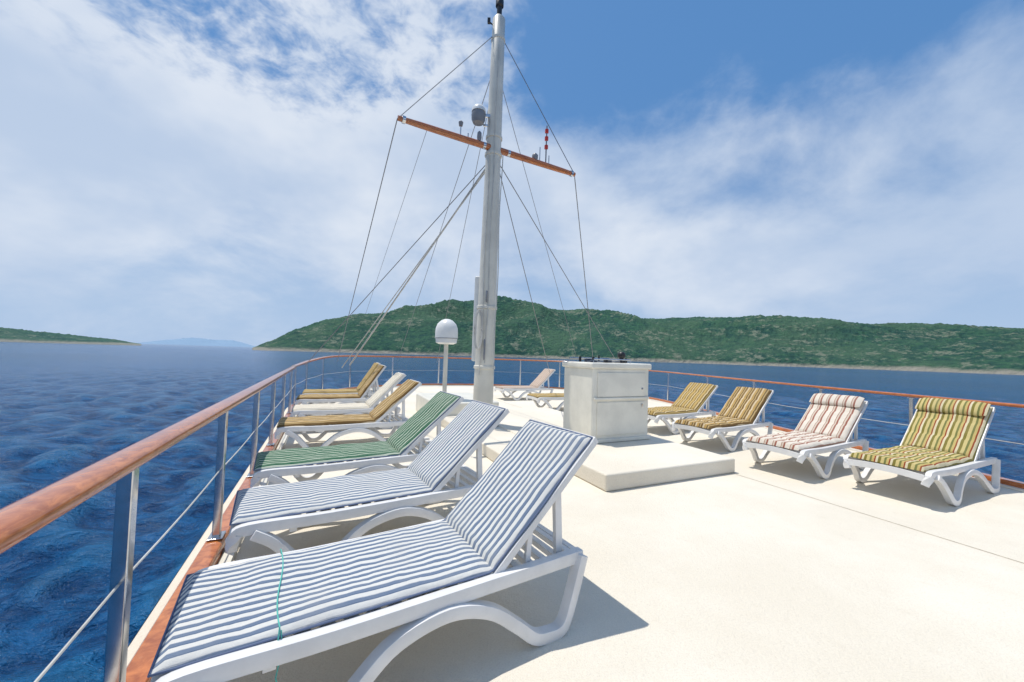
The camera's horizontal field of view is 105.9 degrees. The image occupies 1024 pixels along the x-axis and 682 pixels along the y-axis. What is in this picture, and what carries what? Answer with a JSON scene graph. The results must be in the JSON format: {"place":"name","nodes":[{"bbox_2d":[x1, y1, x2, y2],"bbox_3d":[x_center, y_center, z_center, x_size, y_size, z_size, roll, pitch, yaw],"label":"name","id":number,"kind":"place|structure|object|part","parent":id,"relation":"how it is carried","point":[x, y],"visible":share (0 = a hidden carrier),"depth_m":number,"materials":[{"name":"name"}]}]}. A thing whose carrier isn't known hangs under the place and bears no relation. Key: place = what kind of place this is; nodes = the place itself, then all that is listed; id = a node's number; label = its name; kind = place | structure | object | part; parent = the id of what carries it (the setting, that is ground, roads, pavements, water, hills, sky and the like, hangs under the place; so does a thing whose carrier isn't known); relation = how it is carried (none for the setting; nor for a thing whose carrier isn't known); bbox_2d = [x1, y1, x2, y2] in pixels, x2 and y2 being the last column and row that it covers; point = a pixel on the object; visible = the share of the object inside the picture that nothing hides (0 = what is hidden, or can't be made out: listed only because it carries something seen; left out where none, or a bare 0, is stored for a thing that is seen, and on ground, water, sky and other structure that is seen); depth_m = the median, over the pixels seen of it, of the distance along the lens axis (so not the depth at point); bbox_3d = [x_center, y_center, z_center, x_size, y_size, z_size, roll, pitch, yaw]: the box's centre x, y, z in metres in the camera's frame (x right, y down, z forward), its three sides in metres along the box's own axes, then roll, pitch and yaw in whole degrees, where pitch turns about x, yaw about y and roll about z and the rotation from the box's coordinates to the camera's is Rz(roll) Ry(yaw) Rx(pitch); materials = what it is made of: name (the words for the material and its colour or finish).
{"place":"outdoors","nodes":[
{"label":"outdoors","id":0,"kind":"place"},
{"bbox_2d":[0,327,140,345],"bbox_3d":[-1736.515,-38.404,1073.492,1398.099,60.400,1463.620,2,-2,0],"label":"headland","id":1,"kind":"structure","parent":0,"point":[15,335],"depth_m":1063.80,"materials":[{"name":"green plant"}]},
{"bbox_2d":[139,338,255,346],"bbox_3d":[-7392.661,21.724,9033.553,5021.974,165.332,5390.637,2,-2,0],"label":"distant mountains","id":2,"kind":"structure","parent":0,"point":[201,342],"depth_m":7347.08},
{"bbox_2d":[397,0,575,404],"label":"mast","id":3,"kind":"object","parent":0,"point":[484,313],"visible":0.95,"depth_m":6.46,"materials":[{"name":"metal"}]},
{"bbox_2d":[305,37,614,372],"bbox_3d":[-0.707,-2.222,10.424,9.065,6.062,9.332,2,-2,0],"label":"mast rigging","id":4,"kind":"object","parent":3,"relation":"attached to","point":[452,216],"visible":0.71,"depth_m":7.83,"materials":[{"name":"grey metal"}]},
{"bbox_2d":[0,342,1023,681],"bbox_3d":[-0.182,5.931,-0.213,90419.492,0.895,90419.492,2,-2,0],"label":"sea","id":5,"kind":"structure","parent":0,"point":[66,410],"depth_m":30.84,"materials":[{"name":"liquid"}]},
{"bbox_2d":[126,383,1023,681],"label":"boat deck","id":6,"kind":"object","parent":5,"relation":"on","point":[774,567],"visible":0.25,"depth_m":2.35,"materials":[{"name":"paint"}]},
{"bbox_2d":[295,365,385,415],"bbox_3d":[-3.588,1.018,8.178,1.717,1.043,0.806,3,-2,-26],"label":"sun lounger","id":7,"kind":"object","parent":6,"relation":"on","point":[361,395],"visible":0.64,"depth_m":8.01,"materials":[{"name":"fabric"}]},
{"bbox_2d":[302,362,380,403],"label":"sun lounger","id":8,"kind":"object","parent":6,"relation":"on","point":[345,391],"visible":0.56,"depth_m":9.10,"materials":[{"name":"fabric"}]},
{"bbox_2d":[290,372,405,432],"bbox_3d":[-2.858,1.036,6.809,1.800,0.953,0.806,3,-2,-27],"label":"sun lounger","id":9,"kind":"object","parent":6,"relation":"on","point":[376,397],"visible":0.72,"depth_m":6.65,"materials":[{"name":"white fabric"}]},
{"bbox_2d":[274,379,421,447],"bbox_3d":[-2.297,1.022,5.532,1.839,0.924,0.806,3,-2,-28],"label":"sun lounger","id":10,"kind":"object","parent":6,"relation":"on","point":[371,420],"visible":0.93,"depth_m":5.36,"materials":[{"name":"fabric"}]},
{"bbox_2d":[250,391,463,487],"bbox_3d":[-1.465,0.998,3.846,1.848,0.901,0.806,3,-2,-31],"label":"sun lounger","id":11,"kind":"object","parent":6,"relation":"on","point":[406,437],"visible":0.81,"depth_m":3.66,"materials":[{"name":"green fabric"}]},
{"bbox_2d":[225,400,509,553],"bbox_3d":[-0.970,0.968,2.885,1.829,0.922,0.806,3,-2,-32],"label":"sun lounger","id":12,"kind":"object","parent":6,"relation":"on","point":[431,473],"visible":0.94,"depth_m":2.68,"materials":[{"name":"fabric"}]},
{"bbox_2d":[147,419,597,681],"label":"sun lounger","id":13,"kind":"object","parent":6,"relation":"on","point":[226,620],"visible":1,"depth_m":1.67,"materials":[{"name":"fabric"}]},
{"bbox_2d":[435,319,457,391],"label":"satellite dome","id":14,"kind":"structure","parent":6,"relation":"on","point":[446,332],"depth_m":7.87,"materials":[{"name":"paint"}]},
{"bbox_2d":[0,355,1023,681],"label":"deck railing","id":15,"kind":"object","parent":6,"relation":"on","point":[26,517],"visible":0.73,"depth_m":1.33,"materials":[{"name":"brown wood"}]},
{"bbox_2d":[494,368,555,400],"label":"sun lounger","id":16,"kind":"object","parent":6,"relation":"on","point":[540,380],"visible":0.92,"depth_m":11.91,"materials":[{"name":"beige fabric"}]},
{"bbox_2d":[526,393,563,410],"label":"sun lounger","id":17,"kind":"object","parent":6,"relation":"on","point":[545,398],"visible":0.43,"depth_m":9.48,"materials":[{"name":"white plastic"}]},
{"bbox_2d":[416,392,734,490],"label":"raised platform","id":18,"kind":"structure","parent":6,"relation":"on","point":[613,466],"depth_m":4.68,"materials":[{"name":"paint"}]},
{"bbox_2d":[562,352,651,442],"bbox_3d":[1.403,0.787,5.807,1.080,1.272,0.782,3,-2,-25],"label":"deck locker","id":19,"kind":"object","parent":18,"relation":"on","point":[605,400],"visible":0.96,"depth_m":5.48,"materials":[{"name":"white metal"}]},
{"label":"door panels","id":20,"kind":"part","parent":19,"relation":"part of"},
{"bbox_2d":[648,382,717,433],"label":"sun lounger","id":21,"kind":"object","parent":6,"relation":"on","point":[692,400],"visible":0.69,"depth_m":7.63,"materials":[{"name":"yellow fabric"}]},
{"bbox_2d":[672,387,773,451],"bbox_3d":[3.534,1.238,6.407,1.857,0.912,0.806,3,-2,-31],"label":"sun lounger","id":22,"kind":"object","parent":6,"relation":"on","point":[743,409],"visible":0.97,"depth_m":6.38,"materials":[{"name":"yellow fabric"}]},
{"bbox_2d":[742,393,868,478],"bbox_3d":[3.959,1.198,5.155,1.874,0.928,0.806,3,-2,-29],"label":"sun lounger","id":23,"kind":"object","parent":6,"relation":"on","point":[828,423],"visible":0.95,"depth_m":5.13,"materials":[{"name":"white fabric"}]},
{"bbox_2d":[843,398,1000,505],"bbox_3d":[4.639,1.167,4.360,1.829,0.976,0.806,3,-2,-25],"label":"sun lounger","id":24,"kind":"object","parent":6,"relation":"on","point":[942,438],"visible":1,"depth_m":4.33,"materials":[{"name":"fabric"}]},
{"bbox_2d":[0,0,1023,345],"label":"sky","id":25,"kind":"structure","parent":0,"point":[170,169],"materials":[{"name":"blue"}]},
{"bbox_2d":[252,296,1023,374],"bbox_3d":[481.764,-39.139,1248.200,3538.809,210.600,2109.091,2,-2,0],"label":"green hills","id":26,"kind":"structure","parent":0,"point":[780,340],"depth_m":900.21,"materials":[{"name":"green plant"}]}
]}

